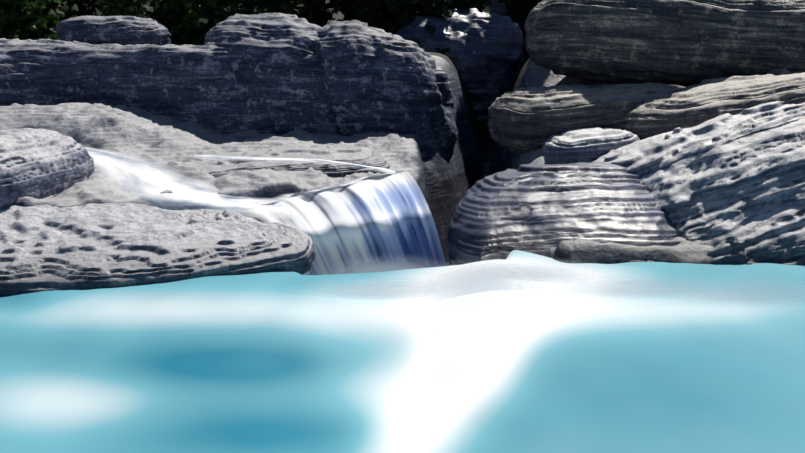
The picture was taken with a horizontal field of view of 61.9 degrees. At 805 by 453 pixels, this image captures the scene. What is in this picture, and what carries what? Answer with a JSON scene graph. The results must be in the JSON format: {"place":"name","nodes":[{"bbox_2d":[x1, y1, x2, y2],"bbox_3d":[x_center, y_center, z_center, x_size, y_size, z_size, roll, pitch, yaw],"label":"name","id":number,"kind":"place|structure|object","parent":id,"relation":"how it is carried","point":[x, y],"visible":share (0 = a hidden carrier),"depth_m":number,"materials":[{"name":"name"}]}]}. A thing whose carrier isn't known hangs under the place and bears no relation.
{"place":"outdoors","nodes":[
{"label":"outdoors","id":0,"kind":"place"},
{"bbox_2d":[245,170,446,274],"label":"waterfall","id":1,"kind":"object","parent":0,"point":[384,219],"visible":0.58,"depth_m":6.71,"materials":[{"name":"white liquid"}]},
{"bbox_2d":[0,2,714,265],"bbox_3d":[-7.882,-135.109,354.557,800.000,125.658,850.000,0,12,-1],"label":"ground","id":2,"kind":"structure","parent":0,"point":[445,182],"depth_m":9.01,"materials":[{"name":"grey stone"}]},
{"bbox_2d":[0,0,35,38],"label":"bush","id":3,"kind":"object","parent":2,"relation":"on","point":[19,29],"visible":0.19,"depth_m":12.59,"materials":[{"name":"green plant"}]},
{"bbox_2d":[0,0,60,39],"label":"bush","id":4,"kind":"object","parent":2,"relation":"on","point":[36,6],"visible":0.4,"depth_m":12.60,"materials":[{"name":"green plant"}]},
{"bbox_2d":[5,0,78,37],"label":"bush","id":5,"kind":"object","parent":2,"relation":"on","point":[64,11],"visible":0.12,"depth_m":12.91,"materials":[{"name":"green plant"}]},
{"bbox_2d":[0,128,94,208],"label":"rock","id":6,"kind":"object","parent":2,"relation":"on","point":[39,163],"visible":0.54,"depth_m":6.33,"materials":[{"name":"grey stone"}]},
{"bbox_2d":[70,0,89,16],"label":"bush","id":7,"kind":"object","parent":2,"relation":"on","point":[81,4],"visible":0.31,"depth_m":21.32,"materials":[{"name":"green plant"}]},
{"bbox_2d":[83,0,98,15],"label":"bush","id":8,"kind":"object","parent":2,"relation":"on","point":[92,4],"visible":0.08,"depth_m":17.32,"materials":[{"name":"green plant"}]},
{"bbox_2d":[96,0,135,16],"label":"bush","id":9,"kind":"object","parent":2,"relation":"on","point":[116,9],"visible":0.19,"depth_m":12.82,"materials":[{"name":"green plant"}]},
{"bbox_2d":[94,0,150,17],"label":"bush","id":10,"kind":"object","parent":2,"relation":"on","point":[99,12],"depth_m":13.40,"materials":[{"name":"green plant"}]},
{"bbox_2d":[119,0,173,25],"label":"bush","id":11,"kind":"object","parent":2,"relation":"on","point":[146,9],"visible":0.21,"depth_m":12.64,"materials":[{"name":"green plant"}]},
{"bbox_2d":[0,203,315,295],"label":"ledge rock","id":12,"kind":"object","parent":2,"relation":"on","point":[85,246],"visible":0.81,"depth_m":5.37,"materials":[{"name":"grey stone"}]},
{"bbox_2d":[85,147,290,219],"bbox_3d":[-2.976,-0.550,7.039,4.539,0.530,1.523,5,13,24],"label":"water channel","id":13,"kind":"object","parent":2,"relation":"on","point":[153,182],"visible":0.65,"depth_m":6.70,"materials":[{"name":"white liquid"}]},
{"bbox_2d":[158,0,221,45],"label":"bush","id":14,"kind":"object","parent":2,"relation":"on","point":[177,28],"visible":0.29,"depth_m":12.69,"materials":[{"name":"green plant"}]},
{"bbox_2d":[161,0,237,45],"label":"bush","id":15,"kind":"object","parent":2,"relation":"on","point":[201,24],"visible":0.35,"depth_m":12.46,"materials":[{"name":"green plant"}]},
{"bbox_2d":[0,38,451,134],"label":"rock wall","id":16,"kind":"structure","parent":2,"relation":"on","point":[216,88],"depth_m":10.19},
{"bbox_2d":[55,16,172,45],"bbox_3d":[-5.152,-3.344,12.025,1.959,0.818,1.537,0,12,-1],"label":"boulder","id":17,"kind":"object","parent":16,"relation":"on","point":[120,30],"visible":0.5,"depth_m":11.40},
{"bbox_2d":[204,13,321,78],"bbox_3d":[-2.106,-2.666,11.167,2.467,1.694,2.197,0,12,-1],"label":"hump rock","id":18,"kind":"object","parent":16,"relation":"on","point":[269,45],"visible":0.25,"depth_m":10.28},
{"bbox_2d":[315,20,457,153],"bbox_3d":[-0.308,-2.084,11.055,2.426,2.501,2.198,0,12,-1],"label":"hump rock","id":19,"kind":"object","parent":16,"relation":"on","point":[377,80],"visible":0.71,"depth_m":10.13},
{"bbox_2d":[204,0,269,22],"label":"bush","id":20,"kind":"object","parent":2,"relation":"on","point":[243,10],"visible":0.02,"depth_m":12.73,"materials":[{"name":"green plant"}]},
{"bbox_2d":[204,0,314,23],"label":"bush","id":21,"kind":"object","parent":2,"relation":"on","point":[286,7],"visible":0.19,"depth_m":12.89,"materials":[{"name":"green plant"}]},
{"bbox_2d":[180,144,389,177],"bbox_3d":[-1.768,-0.581,8.707,3.248,0.827,1.703,-5,16,-10],"label":"rock","id":22,"kind":"object","parent":2,"relation":"on","point":[217,168],"visible":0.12,"depth_m":8.31,"materials":[{"name":"grey stone"}]},
{"bbox_2d":[193,155,395,174],"bbox_3d":[-1.077,-0.652,6.989,2.160,0.270,0.500,-4,13,-16],"label":"water channel","id":23,"kind":"object","parent":2,"relation":"on","point":[391,171],"visible":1,"depth_m":6.88,"materials":[{"name":"white liquid"}]},
{"bbox_2d":[278,0,340,26],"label":"bush","id":24,"kind":"object","parent":2,"relation":"on","point":[316,13],"visible":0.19,"depth_m":13.81,"materials":[{"name":"green plant"}]},
{"bbox_2d":[335,0,394,32],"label":"bush","id":25,"kind":"object","parent":2,"relation":"on","point":[352,6],"visible":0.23,"depth_m":13.15,"materials":[{"name":"green plant"}]},
{"bbox_2d":[395,8,524,127],"bbox_3d":[1.051,-3.087,13.673,2.879,2.590,2.705,0,12,-1],"label":"dark rock","id":26,"kind":"object","parent":2,"relation":"on","point":[485,54],"visible":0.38,"depth_m":12.51,"materials":[{"name":"black stone"}]},
{"bbox_2d":[442,0,491,12],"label":"bush","id":27,"kind":"object","parent":2,"relation":"on","point":[465,4],"visible":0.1,"depth_m":13.70,"materials":[{"name":"green plant"}]},
{"bbox_2d":[483,0,508,16],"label":"rock","id":28,"kind":"object","parent":2,"relation":"on","point":[496,7],"visible":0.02,"depth_m":14.88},
{"bbox_2d":[448,162,680,265],"bbox_3d":[1.628,0.302,6.574,2.390,1.684,2.387,0,12,-1],"label":"rock","id":29,"kind":"object","parent":2,"relation":"on","point":[545,210],"visible":0.42,"depth_m":6.42,"materials":[{"name":"grey stone"}]},
{"bbox_2d":[487,82,682,152],"bbox_3d":[2.591,-1.529,9.382,2.708,0.936,2.093,-4,12,-6],"label":"rock","id":30,"kind":"object","parent":2,"relation":"on","point":[522,119],"visible":0.5,"depth_m":8.49,"materials":[{"name":"grey stone"}]},
{"bbox_2d":[542,127,639,163],"bbox_3d":[2.261,-0.906,8.123,1.138,0.534,1.040,-6,12,0],"label":"rock","id":31,"kind":"object","parent":2,"relation":"on","point":[587,145],"visible":0.6,"depth_m":7.71,"materials":[{"name":"grey stone"}]},
{"bbox_2d":[524,0,804,86],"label":"rock","id":32,"kind":"object","parent":2,"relation":"on","point":[685,43],"visible":0.88,"depth_m":8.88,"materials":[{"name":"grey stone"}]},
{"bbox_2d":[591,101,804,264],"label":"rock","id":33,"kind":"object","parent":2,"relation":"on","point":[730,188],"visible":0.35,"depth_m":6.38,"materials":[{"name":"grey stone"}]},
{"bbox_2d":[617,68,804,139],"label":"rock","id":34,"kind":"object","parent":2,"relation":"on","point":[704,100],"visible":0.25,"depth_m":7.91,"materials":[{"name":"grey stone"}]},
{"bbox_2d":[0,250,804,452],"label":"river water","id":35,"kind":"structure","parent":0,"point":[264,362],"depth_m":3.62,"materials":[{"name":"blue liquid"}]},
{"bbox_2d":[287,275,458,299],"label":"water mist","id":36,"kind":"structure","parent":35,"relation":"on","point":[381,290],"depth_m":4.58,"materials":[{"name":"white liquid"}]},
{"bbox_2d":[312,253,441,274],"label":"water mist","id":37,"kind":"structure","parent":35,"relation":"on","point":[379,269],"depth_m":5.98,"materials":[{"name":"white liquid"}]},
{"bbox_2d":[408,259,558,302],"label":"water mist","id":38,"kind":"structure","parent":35,"relation":"on","point":[467,283],"depth_m":4.50,"materials":[{"name":"white liquid"}]},
{"bbox_2d":[437,257,617,292],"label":"water mist","id":39,"kind":"structure","parent":35,"relation":"on","point":[551,274],"depth_m":4.61,"materials":[{"name":"white liquid"}]},
{"bbox_2d":[520,270,742,303],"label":"water mist","id":40,"kind":"structure","parent":35,"relation":"on","point":[625,289],"depth_m":4.52,"materials":[{"name":"white liquid"}]},
{"bbox_2d":[655,274,804,307],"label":"water mist","id":41,"kind":"structure","parent":35,"relation":"on","point":[752,293],"depth_m":4.33,"materials":[{"name":"white liquid"}]}
]}

